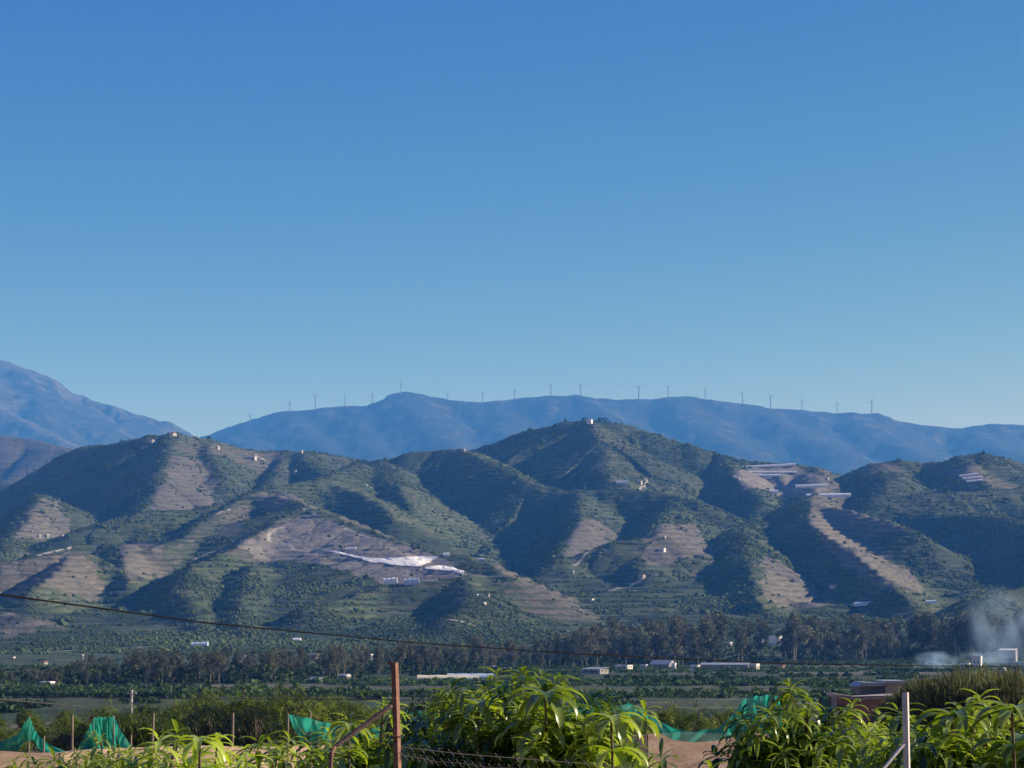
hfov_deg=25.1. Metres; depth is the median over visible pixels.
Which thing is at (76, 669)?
eucalyptus tree
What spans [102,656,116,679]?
eucalyptus tree
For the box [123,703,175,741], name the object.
orchard tree
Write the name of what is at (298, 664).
eucalyptus tree
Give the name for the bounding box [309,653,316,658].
house
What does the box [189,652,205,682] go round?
eucalyptus tree
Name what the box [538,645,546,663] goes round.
eucalyptus tree
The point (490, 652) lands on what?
eucalyptus tree
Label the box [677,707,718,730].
orchard tree
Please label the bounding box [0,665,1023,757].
ground
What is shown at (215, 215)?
sky
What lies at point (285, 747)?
mango tree
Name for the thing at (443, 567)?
plastic sheet
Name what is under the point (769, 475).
greenhouse
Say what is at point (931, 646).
eucalyptus tree
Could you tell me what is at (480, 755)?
fence wire
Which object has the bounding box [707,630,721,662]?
eucalyptus tree
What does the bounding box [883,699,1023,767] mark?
mango tree
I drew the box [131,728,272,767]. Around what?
mango tree
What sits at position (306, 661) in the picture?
eucalyptus tree
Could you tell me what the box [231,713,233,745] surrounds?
wooden stake
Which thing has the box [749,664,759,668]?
house
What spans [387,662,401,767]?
rusty post
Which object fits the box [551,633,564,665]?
eucalyptus tree
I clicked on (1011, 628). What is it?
eucalyptus tree
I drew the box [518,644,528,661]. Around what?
eucalyptus tree
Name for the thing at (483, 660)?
eucalyptus tree
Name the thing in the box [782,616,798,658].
eucalyptus tree
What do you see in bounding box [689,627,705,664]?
eucalyptus tree
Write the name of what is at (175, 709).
orchard tree
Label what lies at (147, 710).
orchard tree
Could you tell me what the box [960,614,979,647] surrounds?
eucalyptus tree
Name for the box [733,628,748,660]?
eucalyptus tree
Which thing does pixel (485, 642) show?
eucalyptus tree
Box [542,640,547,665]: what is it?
eucalyptus tree
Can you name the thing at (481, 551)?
round tree
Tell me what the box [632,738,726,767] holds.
mango tree
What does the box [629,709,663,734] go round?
orchard tree
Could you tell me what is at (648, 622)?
eucalyptus tree
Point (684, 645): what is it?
eucalyptus tree
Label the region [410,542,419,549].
round tree
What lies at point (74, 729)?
orchard tree
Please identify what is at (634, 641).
eucalyptus tree
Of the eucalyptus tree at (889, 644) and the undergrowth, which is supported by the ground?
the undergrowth
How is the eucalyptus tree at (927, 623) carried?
on the hills
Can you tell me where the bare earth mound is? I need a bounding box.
[0,733,769,767]
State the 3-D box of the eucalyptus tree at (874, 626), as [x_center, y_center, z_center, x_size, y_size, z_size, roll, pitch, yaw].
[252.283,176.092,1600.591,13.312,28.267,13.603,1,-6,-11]
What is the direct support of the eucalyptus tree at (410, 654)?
on the ground
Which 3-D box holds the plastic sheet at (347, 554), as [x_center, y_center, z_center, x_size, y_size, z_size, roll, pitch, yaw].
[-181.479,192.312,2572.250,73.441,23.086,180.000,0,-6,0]
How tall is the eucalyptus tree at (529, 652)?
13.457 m
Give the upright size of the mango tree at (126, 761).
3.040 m
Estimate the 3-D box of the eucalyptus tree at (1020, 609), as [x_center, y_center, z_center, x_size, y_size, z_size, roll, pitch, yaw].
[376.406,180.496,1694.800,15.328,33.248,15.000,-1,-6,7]
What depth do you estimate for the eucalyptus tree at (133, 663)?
895.29 m
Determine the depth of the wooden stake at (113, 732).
72.23 m
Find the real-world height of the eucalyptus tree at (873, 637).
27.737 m
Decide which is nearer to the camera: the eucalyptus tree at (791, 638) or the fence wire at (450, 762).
the fence wire at (450, 762)
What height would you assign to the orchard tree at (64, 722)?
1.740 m
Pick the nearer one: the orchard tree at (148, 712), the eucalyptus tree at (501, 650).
the orchard tree at (148, 712)
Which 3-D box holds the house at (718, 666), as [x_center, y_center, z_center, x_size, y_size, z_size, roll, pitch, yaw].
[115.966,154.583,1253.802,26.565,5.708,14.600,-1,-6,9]
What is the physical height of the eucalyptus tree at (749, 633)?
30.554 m
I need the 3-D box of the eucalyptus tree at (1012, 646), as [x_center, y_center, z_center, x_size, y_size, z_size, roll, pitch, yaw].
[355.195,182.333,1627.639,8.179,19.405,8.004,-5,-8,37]
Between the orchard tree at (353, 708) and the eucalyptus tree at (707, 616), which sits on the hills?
the eucalyptus tree at (707, 616)
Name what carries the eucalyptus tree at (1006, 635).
on the hills
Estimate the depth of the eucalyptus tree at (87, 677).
886.46 m
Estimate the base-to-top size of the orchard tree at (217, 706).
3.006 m
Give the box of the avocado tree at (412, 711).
[375,690,482,747]
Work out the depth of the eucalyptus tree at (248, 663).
943.73 m
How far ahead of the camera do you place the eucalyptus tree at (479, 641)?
1255.08 m
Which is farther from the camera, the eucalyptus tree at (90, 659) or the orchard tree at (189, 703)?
the eucalyptus tree at (90, 659)
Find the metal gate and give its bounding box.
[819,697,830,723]
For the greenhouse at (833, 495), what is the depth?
3491.61 m
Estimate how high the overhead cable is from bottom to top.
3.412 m
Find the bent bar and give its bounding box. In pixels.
[328,704,392,767]
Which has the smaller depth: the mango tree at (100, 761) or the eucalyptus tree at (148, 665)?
the mango tree at (100, 761)
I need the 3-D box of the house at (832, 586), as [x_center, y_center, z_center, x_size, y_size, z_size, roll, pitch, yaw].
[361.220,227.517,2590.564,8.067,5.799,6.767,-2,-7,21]
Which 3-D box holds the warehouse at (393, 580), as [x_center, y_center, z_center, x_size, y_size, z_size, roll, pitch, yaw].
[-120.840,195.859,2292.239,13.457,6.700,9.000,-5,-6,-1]
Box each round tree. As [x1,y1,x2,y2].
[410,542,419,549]
[459,562,465,569]
[477,545,491,557]
[735,535,746,548]
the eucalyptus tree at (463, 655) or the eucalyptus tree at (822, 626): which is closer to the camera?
the eucalyptus tree at (463, 655)
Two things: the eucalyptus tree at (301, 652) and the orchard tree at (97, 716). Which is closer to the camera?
the orchard tree at (97, 716)
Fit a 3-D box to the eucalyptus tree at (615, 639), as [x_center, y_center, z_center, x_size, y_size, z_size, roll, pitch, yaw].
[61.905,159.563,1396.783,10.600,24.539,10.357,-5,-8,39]
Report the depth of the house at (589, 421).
4071.41 m
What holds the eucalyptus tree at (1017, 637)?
on the hills
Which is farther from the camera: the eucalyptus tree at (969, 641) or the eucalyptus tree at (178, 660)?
the eucalyptus tree at (969, 641)
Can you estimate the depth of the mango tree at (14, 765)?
23.70 m
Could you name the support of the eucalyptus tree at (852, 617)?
on the hills
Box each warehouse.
[383,577,397,583]
[404,578,418,584]
[616,481,627,483]
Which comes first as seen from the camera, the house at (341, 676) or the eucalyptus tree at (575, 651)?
the house at (341, 676)
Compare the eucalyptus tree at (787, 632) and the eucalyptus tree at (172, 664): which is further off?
the eucalyptus tree at (787, 632)
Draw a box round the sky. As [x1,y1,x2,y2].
[0,0,1023,436]
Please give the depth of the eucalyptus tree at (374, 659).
1089.17 m
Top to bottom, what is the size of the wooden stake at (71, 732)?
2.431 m
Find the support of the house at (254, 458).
on the hills
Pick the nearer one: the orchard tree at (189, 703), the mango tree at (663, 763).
the mango tree at (663, 763)
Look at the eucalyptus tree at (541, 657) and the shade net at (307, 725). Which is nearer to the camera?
the shade net at (307, 725)
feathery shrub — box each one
[869,683,908,746]
[881,672,948,739]
[900,661,988,741]
[953,660,1007,688]
[963,664,1023,746]
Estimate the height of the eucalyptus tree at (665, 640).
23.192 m
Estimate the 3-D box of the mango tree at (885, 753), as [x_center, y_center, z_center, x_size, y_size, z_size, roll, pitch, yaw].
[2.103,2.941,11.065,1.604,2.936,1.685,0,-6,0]
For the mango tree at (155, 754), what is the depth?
26.67 m
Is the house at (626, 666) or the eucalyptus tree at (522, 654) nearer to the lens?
the house at (626, 666)
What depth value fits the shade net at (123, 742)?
71.72 m
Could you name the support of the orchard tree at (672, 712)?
on the ground
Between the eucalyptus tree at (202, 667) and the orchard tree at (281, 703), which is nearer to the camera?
the orchard tree at (281, 703)
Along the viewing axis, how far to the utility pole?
227.90 m
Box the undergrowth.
[0,640,1023,684]
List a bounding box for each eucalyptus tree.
[8,671,13,681]
[24,671,31,683]
[31,669,38,680]
[44,669,54,680]
[53,670,59,684]
[74,659,82,671]
[76,660,85,683]
[82,653,95,668]
[84,671,89,683]
[94,657,103,665]
[94,670,101,681]
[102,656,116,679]
[114,664,120,675]
[121,654,131,670]
[127,649,143,682]
[137,648,146,666]
[137,654,155,680]
[143,669,149,684]
[147,648,158,665]
[150,649,171,681]
[150,662,159,683]
[161,647,174,668]
[166,647,183,671]
[167,656,178,684]
[174,656,184,681]
[179,663,186,683]
[187,655,193,676]
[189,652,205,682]
[190,650,206,683]
[203,649,219,681]
[213,649,230,684]
[215,652,226,676]
[220,646,231,663]
[231,654,241,667]
[233,650,244,665]
[242,656,252,675]
[250,649,259,665]
[256,652,265,669]
[264,650,277,682]
[266,648,280,678]
[275,653,285,667]
[278,647,290,667]
[281,659,289,673]
[286,651,302,673]
[296,646,305,670]
[303,654,311,669]
[312,647,328,673]
[316,653,327,672]
[323,647,337,676]
[331,642,344,678]
[338,650,353,673]
[350,642,365,670]
[350,651,360,677]
[358,654,365,671]
[362,646,371,667]
[371,644,384,675]
[374,648,384,676]
[382,651,389,673]
[386,647,395,673]
[388,645,398,659]
[393,639,407,673]
[404,637,416,667]
[413,641,425,667]
[415,655,423,672]
[420,644,431,671]
[426,649,437,669]
[429,650,440,671]
[430,643,445,661]
[439,653,447,667]
[442,645,454,661]
[450,641,467,663]
[452,651,459,664]
[458,647,468,666]
[463,634,477,657]
[464,642,472,657]
[469,635,484,669]
[472,640,488,660]
[478,644,489,664]
[485,641,497,656]
[486,646,497,664]
[492,649,502,658]
[497,643,508,658]
[504,638,517,660]
[507,643,519,666]
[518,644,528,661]
[523,646,533,663]
[530,636,542,653]
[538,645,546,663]
[542,637,556,661]
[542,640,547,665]
[544,641,554,664]
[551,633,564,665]
[562,633,576,664]
[567,633,580,666]
[573,627,594,666]
[577,634,595,664]
[581,622,607,665]
[584,627,603,663]
[598,622,607,633]
[599,631,614,659]
[603,615,622,659]
[608,627,623,661]
[618,621,631,654]
[619,633,633,663]
[619,645,627,662]
[627,631,637,655]
[628,624,643,657]
[636,627,654,663]
[637,624,645,655]
[638,618,652,654]
[642,624,657,656]
[645,622,664,655]
[648,624,669,655]
[657,630,673,659]
[667,614,683,662]
[678,622,691,664]
[680,621,692,657]
[687,632,706,662]
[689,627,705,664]
[695,617,716,662]
[695,624,711,657]
[700,614,723,648]
[707,610,729,658]
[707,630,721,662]
[730,624,747,662]
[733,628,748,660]
[735,618,755,660]
[752,618,770,655]
[776,620,793,657]
[779,612,812,662]
[781,617,814,659]
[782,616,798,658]
[798,615,824,658]
[798,638,808,659]
[800,617,815,655]
[808,621,824,659]
[818,618,831,656]
[819,624,835,661]
[826,620,844,653]
[826,632,838,653]
[833,627,849,657]
[840,631,851,661]
[846,628,863,660]
[847,613,863,647]
[849,617,871,659]
[860,620,880,656]
[867,618,881,649]
[867,632,875,659]
[875,631,885,658]
[879,616,901,645]
[879,624,896,654]
[883,633,893,653]
[887,631,900,656]
[893,624,904,649]
[903,617,920,646]
[908,610,927,647]
[917,628,926,651]
[919,610,939,653]
[926,635,936,649]
[932,619,940,645]
[936,621,950,656]
[937,618,949,651]
[937,634,950,654]
[941,610,971,656]
[947,617,962,639]
[958,610,972,651]
[959,616,980,657]
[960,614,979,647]
[964,616,986,655]
[965,613,990,655]
[980,607,1002,658]
[980,630,986,655]
[991,621,1004,656]
[994,614,1015,648]
[1000,616,1016,648]
[1008,630,1021,655]
[1010,630,1018,648]
[1012,611,1023,641]
[1014,607,1023,633]
[1018,628,1023,650]
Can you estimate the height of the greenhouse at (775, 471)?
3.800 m
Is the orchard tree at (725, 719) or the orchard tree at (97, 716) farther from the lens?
the orchard tree at (725, 719)
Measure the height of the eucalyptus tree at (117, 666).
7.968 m
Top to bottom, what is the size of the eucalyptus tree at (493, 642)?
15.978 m
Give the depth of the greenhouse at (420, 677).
975.63 m
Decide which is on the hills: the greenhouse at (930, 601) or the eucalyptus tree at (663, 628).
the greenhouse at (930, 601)
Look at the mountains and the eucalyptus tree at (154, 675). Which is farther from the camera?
the mountains
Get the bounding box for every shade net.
[0,717,64,752]
[78,718,104,749]
[95,716,115,748]
[113,717,129,748]
[287,714,385,741]
[403,709,435,729]
[566,704,629,724]
[627,699,746,741]
[743,695,786,734]
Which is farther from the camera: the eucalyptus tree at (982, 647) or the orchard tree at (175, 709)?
the eucalyptus tree at (982, 647)
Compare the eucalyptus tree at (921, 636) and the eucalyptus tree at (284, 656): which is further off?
the eucalyptus tree at (921, 636)
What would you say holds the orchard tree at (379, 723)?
on the ground
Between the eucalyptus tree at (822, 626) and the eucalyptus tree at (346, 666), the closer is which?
the eucalyptus tree at (346, 666)
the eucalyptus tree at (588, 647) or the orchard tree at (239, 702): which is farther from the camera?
the eucalyptus tree at (588, 647)
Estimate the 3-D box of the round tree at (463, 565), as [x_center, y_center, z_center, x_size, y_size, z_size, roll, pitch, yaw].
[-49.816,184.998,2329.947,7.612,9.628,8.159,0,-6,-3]
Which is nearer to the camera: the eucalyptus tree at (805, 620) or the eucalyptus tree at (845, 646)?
the eucalyptus tree at (845, 646)
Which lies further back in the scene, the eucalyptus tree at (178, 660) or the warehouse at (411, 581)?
the warehouse at (411, 581)
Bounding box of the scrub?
[0,419,1023,654]
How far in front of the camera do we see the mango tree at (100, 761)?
18.90 m
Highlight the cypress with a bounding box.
[969,647,974,663]
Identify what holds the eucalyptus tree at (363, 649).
on the ground
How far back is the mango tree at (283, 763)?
12.44 m
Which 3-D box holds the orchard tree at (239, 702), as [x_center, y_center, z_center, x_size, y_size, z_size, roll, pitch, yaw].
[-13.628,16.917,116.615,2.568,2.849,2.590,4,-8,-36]
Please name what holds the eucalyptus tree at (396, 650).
on the ground
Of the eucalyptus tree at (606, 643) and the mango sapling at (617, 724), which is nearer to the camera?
the mango sapling at (617, 724)
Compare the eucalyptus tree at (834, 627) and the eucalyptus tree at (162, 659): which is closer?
the eucalyptus tree at (162, 659)
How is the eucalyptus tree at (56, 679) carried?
on the ground
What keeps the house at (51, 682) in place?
on the ground
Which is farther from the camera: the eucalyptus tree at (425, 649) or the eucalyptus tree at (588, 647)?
the eucalyptus tree at (588, 647)
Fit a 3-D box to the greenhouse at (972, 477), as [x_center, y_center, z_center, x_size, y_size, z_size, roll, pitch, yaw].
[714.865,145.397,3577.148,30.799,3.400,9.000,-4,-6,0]
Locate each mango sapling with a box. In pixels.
[157,734,233,767]
[320,720,374,767]
[444,698,508,767]
[500,687,589,767]
[571,712,647,767]
[912,706,992,767]
[964,699,1023,767]
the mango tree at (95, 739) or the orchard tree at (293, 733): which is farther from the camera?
the orchard tree at (293, 733)
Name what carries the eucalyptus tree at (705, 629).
on the ground
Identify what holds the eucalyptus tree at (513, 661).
on the ground
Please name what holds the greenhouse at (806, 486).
on the hills
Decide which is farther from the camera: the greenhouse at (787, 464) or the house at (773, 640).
the greenhouse at (787, 464)
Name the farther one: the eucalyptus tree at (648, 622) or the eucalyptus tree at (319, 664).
the eucalyptus tree at (648, 622)
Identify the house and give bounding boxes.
[40,681,54,684]
[248,456,256,460]
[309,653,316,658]
[338,674,350,678]
[582,667,608,673]
[586,419,592,423]
[615,665,632,668]
[640,664,648,668]
[650,660,673,668]
[690,665,699,669]
[700,663,749,670]
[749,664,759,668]
[769,636,782,645]
[829,584,836,588]
[960,663,969,667]
[971,656,982,669]
[999,649,1017,664]
[1002,661,1023,667]
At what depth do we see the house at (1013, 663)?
1344.16 m
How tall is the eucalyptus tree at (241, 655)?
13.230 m
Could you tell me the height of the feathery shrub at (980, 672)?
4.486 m
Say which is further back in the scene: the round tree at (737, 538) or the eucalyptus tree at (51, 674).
the round tree at (737, 538)
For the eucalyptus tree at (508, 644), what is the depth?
1276.02 m
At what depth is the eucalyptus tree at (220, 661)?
909.99 m
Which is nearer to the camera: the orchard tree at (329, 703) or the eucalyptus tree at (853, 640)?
the orchard tree at (329, 703)
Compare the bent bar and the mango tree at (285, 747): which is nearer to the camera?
the bent bar
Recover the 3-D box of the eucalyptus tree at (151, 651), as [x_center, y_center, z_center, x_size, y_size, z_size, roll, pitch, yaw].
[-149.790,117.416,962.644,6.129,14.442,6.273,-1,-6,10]
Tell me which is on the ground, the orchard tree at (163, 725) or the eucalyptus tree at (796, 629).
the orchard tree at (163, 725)
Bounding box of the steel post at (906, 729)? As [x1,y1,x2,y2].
[902,692,909,767]
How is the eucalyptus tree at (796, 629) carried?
on the hills
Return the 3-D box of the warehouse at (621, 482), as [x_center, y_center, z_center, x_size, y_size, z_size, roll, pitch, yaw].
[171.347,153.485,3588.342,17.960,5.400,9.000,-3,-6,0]
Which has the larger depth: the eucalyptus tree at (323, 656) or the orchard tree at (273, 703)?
the eucalyptus tree at (323, 656)
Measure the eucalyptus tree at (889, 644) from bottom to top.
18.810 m
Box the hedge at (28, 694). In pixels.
[0,656,960,708]
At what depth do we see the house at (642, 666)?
1298.39 m
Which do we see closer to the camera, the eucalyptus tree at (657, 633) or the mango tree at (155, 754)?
the mango tree at (155, 754)
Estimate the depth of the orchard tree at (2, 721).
116.22 m
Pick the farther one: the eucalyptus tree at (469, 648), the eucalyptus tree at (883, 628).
the eucalyptus tree at (883, 628)
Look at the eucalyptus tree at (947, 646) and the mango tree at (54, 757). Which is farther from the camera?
the eucalyptus tree at (947, 646)
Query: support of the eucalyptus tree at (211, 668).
on the ground
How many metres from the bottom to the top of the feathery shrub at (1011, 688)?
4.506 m
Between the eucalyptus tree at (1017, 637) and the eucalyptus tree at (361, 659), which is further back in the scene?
the eucalyptus tree at (1017, 637)
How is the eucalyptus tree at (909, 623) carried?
on the hills
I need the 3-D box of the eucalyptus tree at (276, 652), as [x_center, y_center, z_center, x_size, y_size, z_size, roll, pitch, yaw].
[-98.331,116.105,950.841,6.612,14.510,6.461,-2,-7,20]
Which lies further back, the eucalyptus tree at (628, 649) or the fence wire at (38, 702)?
the eucalyptus tree at (628, 649)
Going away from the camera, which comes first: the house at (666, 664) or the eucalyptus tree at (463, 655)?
the eucalyptus tree at (463, 655)
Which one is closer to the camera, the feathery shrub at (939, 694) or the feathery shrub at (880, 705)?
the feathery shrub at (939, 694)
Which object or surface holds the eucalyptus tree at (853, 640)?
on the hills
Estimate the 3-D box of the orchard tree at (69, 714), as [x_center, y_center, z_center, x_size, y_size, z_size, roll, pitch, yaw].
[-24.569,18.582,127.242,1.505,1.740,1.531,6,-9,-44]
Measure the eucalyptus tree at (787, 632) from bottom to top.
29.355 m
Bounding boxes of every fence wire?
[0,696,392,699]
[0,699,83,706]
[399,751,543,767]
[401,744,663,767]
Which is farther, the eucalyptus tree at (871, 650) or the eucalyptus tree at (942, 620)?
the eucalyptus tree at (942, 620)
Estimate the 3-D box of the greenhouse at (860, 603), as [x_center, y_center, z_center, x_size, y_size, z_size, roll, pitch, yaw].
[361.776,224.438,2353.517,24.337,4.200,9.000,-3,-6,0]
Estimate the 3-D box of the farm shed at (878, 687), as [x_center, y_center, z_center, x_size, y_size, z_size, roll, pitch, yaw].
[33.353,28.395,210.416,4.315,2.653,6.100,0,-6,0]
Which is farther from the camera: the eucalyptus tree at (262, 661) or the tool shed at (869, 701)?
the eucalyptus tree at (262, 661)
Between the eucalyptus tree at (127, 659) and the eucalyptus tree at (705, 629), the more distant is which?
the eucalyptus tree at (705, 629)
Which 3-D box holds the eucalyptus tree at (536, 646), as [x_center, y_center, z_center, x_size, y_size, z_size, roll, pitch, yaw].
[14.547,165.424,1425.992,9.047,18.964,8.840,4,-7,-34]
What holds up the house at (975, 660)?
on the ground
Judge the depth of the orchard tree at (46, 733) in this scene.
96.48 m
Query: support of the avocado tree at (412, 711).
on the ground
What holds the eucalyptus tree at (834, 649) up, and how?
on the hills
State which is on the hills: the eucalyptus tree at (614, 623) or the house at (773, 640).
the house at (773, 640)
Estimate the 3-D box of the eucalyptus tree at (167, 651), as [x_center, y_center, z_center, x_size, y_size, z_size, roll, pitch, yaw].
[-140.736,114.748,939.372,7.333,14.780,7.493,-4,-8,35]
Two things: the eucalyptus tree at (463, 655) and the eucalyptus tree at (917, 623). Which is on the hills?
the eucalyptus tree at (917, 623)
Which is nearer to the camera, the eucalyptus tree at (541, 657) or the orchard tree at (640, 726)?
the orchard tree at (640, 726)
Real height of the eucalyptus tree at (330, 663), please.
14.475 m
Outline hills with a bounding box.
[0,420,1023,664]
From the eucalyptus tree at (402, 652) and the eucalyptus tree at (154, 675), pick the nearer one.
the eucalyptus tree at (154, 675)
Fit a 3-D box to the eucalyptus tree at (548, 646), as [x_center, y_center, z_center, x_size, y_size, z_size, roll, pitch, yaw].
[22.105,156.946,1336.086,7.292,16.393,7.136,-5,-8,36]
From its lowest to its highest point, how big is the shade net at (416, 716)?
0.558 m
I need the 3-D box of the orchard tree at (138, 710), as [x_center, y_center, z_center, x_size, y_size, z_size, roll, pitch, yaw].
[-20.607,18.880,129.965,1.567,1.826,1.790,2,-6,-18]
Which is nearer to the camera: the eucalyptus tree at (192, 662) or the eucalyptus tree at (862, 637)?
the eucalyptus tree at (192, 662)
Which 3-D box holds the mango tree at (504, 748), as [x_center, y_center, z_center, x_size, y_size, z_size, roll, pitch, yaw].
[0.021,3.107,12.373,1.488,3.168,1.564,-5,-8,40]
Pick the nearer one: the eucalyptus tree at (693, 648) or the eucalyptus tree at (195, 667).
the eucalyptus tree at (195, 667)
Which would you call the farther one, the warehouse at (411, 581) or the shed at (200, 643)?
the warehouse at (411, 581)
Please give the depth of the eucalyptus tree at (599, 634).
1358.42 m
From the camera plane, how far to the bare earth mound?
85.00 m
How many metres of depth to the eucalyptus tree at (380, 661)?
1075.83 m
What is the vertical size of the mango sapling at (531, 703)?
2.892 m
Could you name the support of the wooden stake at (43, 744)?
on the ground
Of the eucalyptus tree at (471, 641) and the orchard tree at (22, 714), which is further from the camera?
the eucalyptus tree at (471, 641)
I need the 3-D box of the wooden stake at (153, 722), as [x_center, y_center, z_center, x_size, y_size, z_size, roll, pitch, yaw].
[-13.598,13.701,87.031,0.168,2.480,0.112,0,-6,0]
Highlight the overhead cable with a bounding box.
[0,594,1023,666]
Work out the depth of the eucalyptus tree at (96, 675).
896.51 m
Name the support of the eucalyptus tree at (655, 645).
on the ground
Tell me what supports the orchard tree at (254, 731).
on the ground
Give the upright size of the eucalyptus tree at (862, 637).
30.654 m
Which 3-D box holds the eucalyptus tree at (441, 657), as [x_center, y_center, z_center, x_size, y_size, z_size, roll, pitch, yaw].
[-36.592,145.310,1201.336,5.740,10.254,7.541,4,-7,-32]
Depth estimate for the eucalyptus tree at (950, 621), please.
1639.22 m
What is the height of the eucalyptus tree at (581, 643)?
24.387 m
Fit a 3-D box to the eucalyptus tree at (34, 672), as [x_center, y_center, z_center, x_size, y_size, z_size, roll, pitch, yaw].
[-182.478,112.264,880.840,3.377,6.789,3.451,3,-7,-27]
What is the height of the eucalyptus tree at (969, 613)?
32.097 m
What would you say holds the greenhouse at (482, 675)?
on the ground
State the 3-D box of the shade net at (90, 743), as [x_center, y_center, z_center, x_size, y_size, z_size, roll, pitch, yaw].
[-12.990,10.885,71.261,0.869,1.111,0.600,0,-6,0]
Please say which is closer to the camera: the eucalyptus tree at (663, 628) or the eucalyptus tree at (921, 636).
the eucalyptus tree at (663, 628)
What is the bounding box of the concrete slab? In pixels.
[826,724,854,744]
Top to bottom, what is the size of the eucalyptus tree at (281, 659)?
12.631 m
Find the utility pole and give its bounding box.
[127,690,135,713]
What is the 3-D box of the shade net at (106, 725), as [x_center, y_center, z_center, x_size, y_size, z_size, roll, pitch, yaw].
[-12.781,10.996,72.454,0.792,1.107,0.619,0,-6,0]
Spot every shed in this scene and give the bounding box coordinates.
[191,641,208,645]
[826,692,892,738]
[850,680,905,694]
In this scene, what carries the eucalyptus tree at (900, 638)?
on the hills
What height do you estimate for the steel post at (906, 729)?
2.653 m
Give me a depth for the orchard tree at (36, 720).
117.90 m
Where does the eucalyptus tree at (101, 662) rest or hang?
on the ground
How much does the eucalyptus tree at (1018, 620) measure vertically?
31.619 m
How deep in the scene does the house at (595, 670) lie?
1150.03 m
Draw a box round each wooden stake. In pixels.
[43,736,44,752]
[71,715,72,750]
[112,715,114,746]
[151,714,154,745]
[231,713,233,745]
[286,714,288,762]
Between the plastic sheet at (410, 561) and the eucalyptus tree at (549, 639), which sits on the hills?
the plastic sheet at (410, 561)
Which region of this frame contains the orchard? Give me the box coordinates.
[0,646,1023,712]
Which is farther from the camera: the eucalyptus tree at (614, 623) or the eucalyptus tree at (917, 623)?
the eucalyptus tree at (917, 623)
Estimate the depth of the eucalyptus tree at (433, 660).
1159.41 m
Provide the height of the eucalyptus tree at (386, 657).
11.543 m
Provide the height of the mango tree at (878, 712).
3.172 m
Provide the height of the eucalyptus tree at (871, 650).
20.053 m
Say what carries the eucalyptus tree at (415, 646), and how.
on the ground
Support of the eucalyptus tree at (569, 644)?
on the ground
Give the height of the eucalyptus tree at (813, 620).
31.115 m
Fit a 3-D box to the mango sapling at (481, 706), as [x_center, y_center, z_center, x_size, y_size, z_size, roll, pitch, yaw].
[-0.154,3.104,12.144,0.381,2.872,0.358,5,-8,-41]
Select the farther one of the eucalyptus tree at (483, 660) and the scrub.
the scrub
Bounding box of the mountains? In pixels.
[0,360,1023,490]
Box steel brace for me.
[882,743,904,767]
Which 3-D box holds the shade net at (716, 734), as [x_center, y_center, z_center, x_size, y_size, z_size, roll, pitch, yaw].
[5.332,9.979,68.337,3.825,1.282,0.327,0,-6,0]
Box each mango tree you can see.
[1,752,104,767]
[27,747,132,767]
[33,746,67,767]
[54,730,168,767]
[71,719,191,767]
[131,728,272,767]
[135,744,202,767]
[178,730,327,767]
[232,730,354,767]
[287,697,418,767]
[370,682,518,767]
[392,666,645,767]
[490,697,661,767]
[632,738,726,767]
[698,675,877,767]
[808,689,1010,767]
[846,709,935,767]
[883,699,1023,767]
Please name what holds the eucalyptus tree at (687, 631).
on the ground
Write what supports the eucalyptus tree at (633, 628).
on the ground
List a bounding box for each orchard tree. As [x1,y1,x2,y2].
[0,715,8,733]
[0,722,27,751]
[0,730,34,752]
[14,705,38,728]
[17,710,44,730]
[19,717,49,749]
[31,716,75,752]
[48,729,80,750]
[54,705,75,725]
[55,711,80,734]
[64,715,87,747]
[73,695,151,746]
[73,705,126,740]
[88,709,106,722]
[121,703,193,746]
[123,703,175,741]
[134,704,164,722]
[135,704,157,715]
[155,699,200,738]
[172,700,240,745]
[173,690,209,716]
[176,691,237,743]
[187,687,228,725]
[193,690,241,731]
[214,682,278,745]
[222,699,284,746]
[228,690,259,728]
[247,684,293,738]
[258,683,329,744]
[271,697,339,745]
[299,694,353,743]
[312,685,378,742]
[367,708,391,730]
[617,715,650,734]
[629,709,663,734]
[648,700,688,733]
[658,701,689,730]
[660,700,724,733]
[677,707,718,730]
[707,703,732,725]
[713,706,733,725]
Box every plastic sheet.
[324,549,376,562]
[359,556,439,565]
[425,565,463,573]
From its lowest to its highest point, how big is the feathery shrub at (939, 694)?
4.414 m
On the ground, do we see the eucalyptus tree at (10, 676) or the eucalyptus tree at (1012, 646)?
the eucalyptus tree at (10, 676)
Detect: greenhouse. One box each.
[417,675,478,679]
[447,673,493,677]
[742,463,795,467]
[750,471,796,472]
[754,474,780,476]
[795,484,828,487]
[806,493,850,497]
[854,601,872,605]
[925,600,936,603]
[959,473,977,476]
[962,476,982,479]
[966,479,983,481]
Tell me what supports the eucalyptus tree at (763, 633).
on the hills
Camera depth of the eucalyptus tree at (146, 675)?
896.16 m
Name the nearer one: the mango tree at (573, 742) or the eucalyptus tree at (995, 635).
the mango tree at (573, 742)
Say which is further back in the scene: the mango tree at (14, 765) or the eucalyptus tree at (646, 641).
the eucalyptus tree at (646, 641)
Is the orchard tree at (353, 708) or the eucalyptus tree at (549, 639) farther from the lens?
the eucalyptus tree at (549, 639)
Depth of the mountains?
13645.87 m
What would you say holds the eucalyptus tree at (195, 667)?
on the ground
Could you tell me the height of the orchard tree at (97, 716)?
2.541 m
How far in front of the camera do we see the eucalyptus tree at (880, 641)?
1554.17 m
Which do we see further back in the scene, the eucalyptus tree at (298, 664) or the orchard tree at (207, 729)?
the eucalyptus tree at (298, 664)

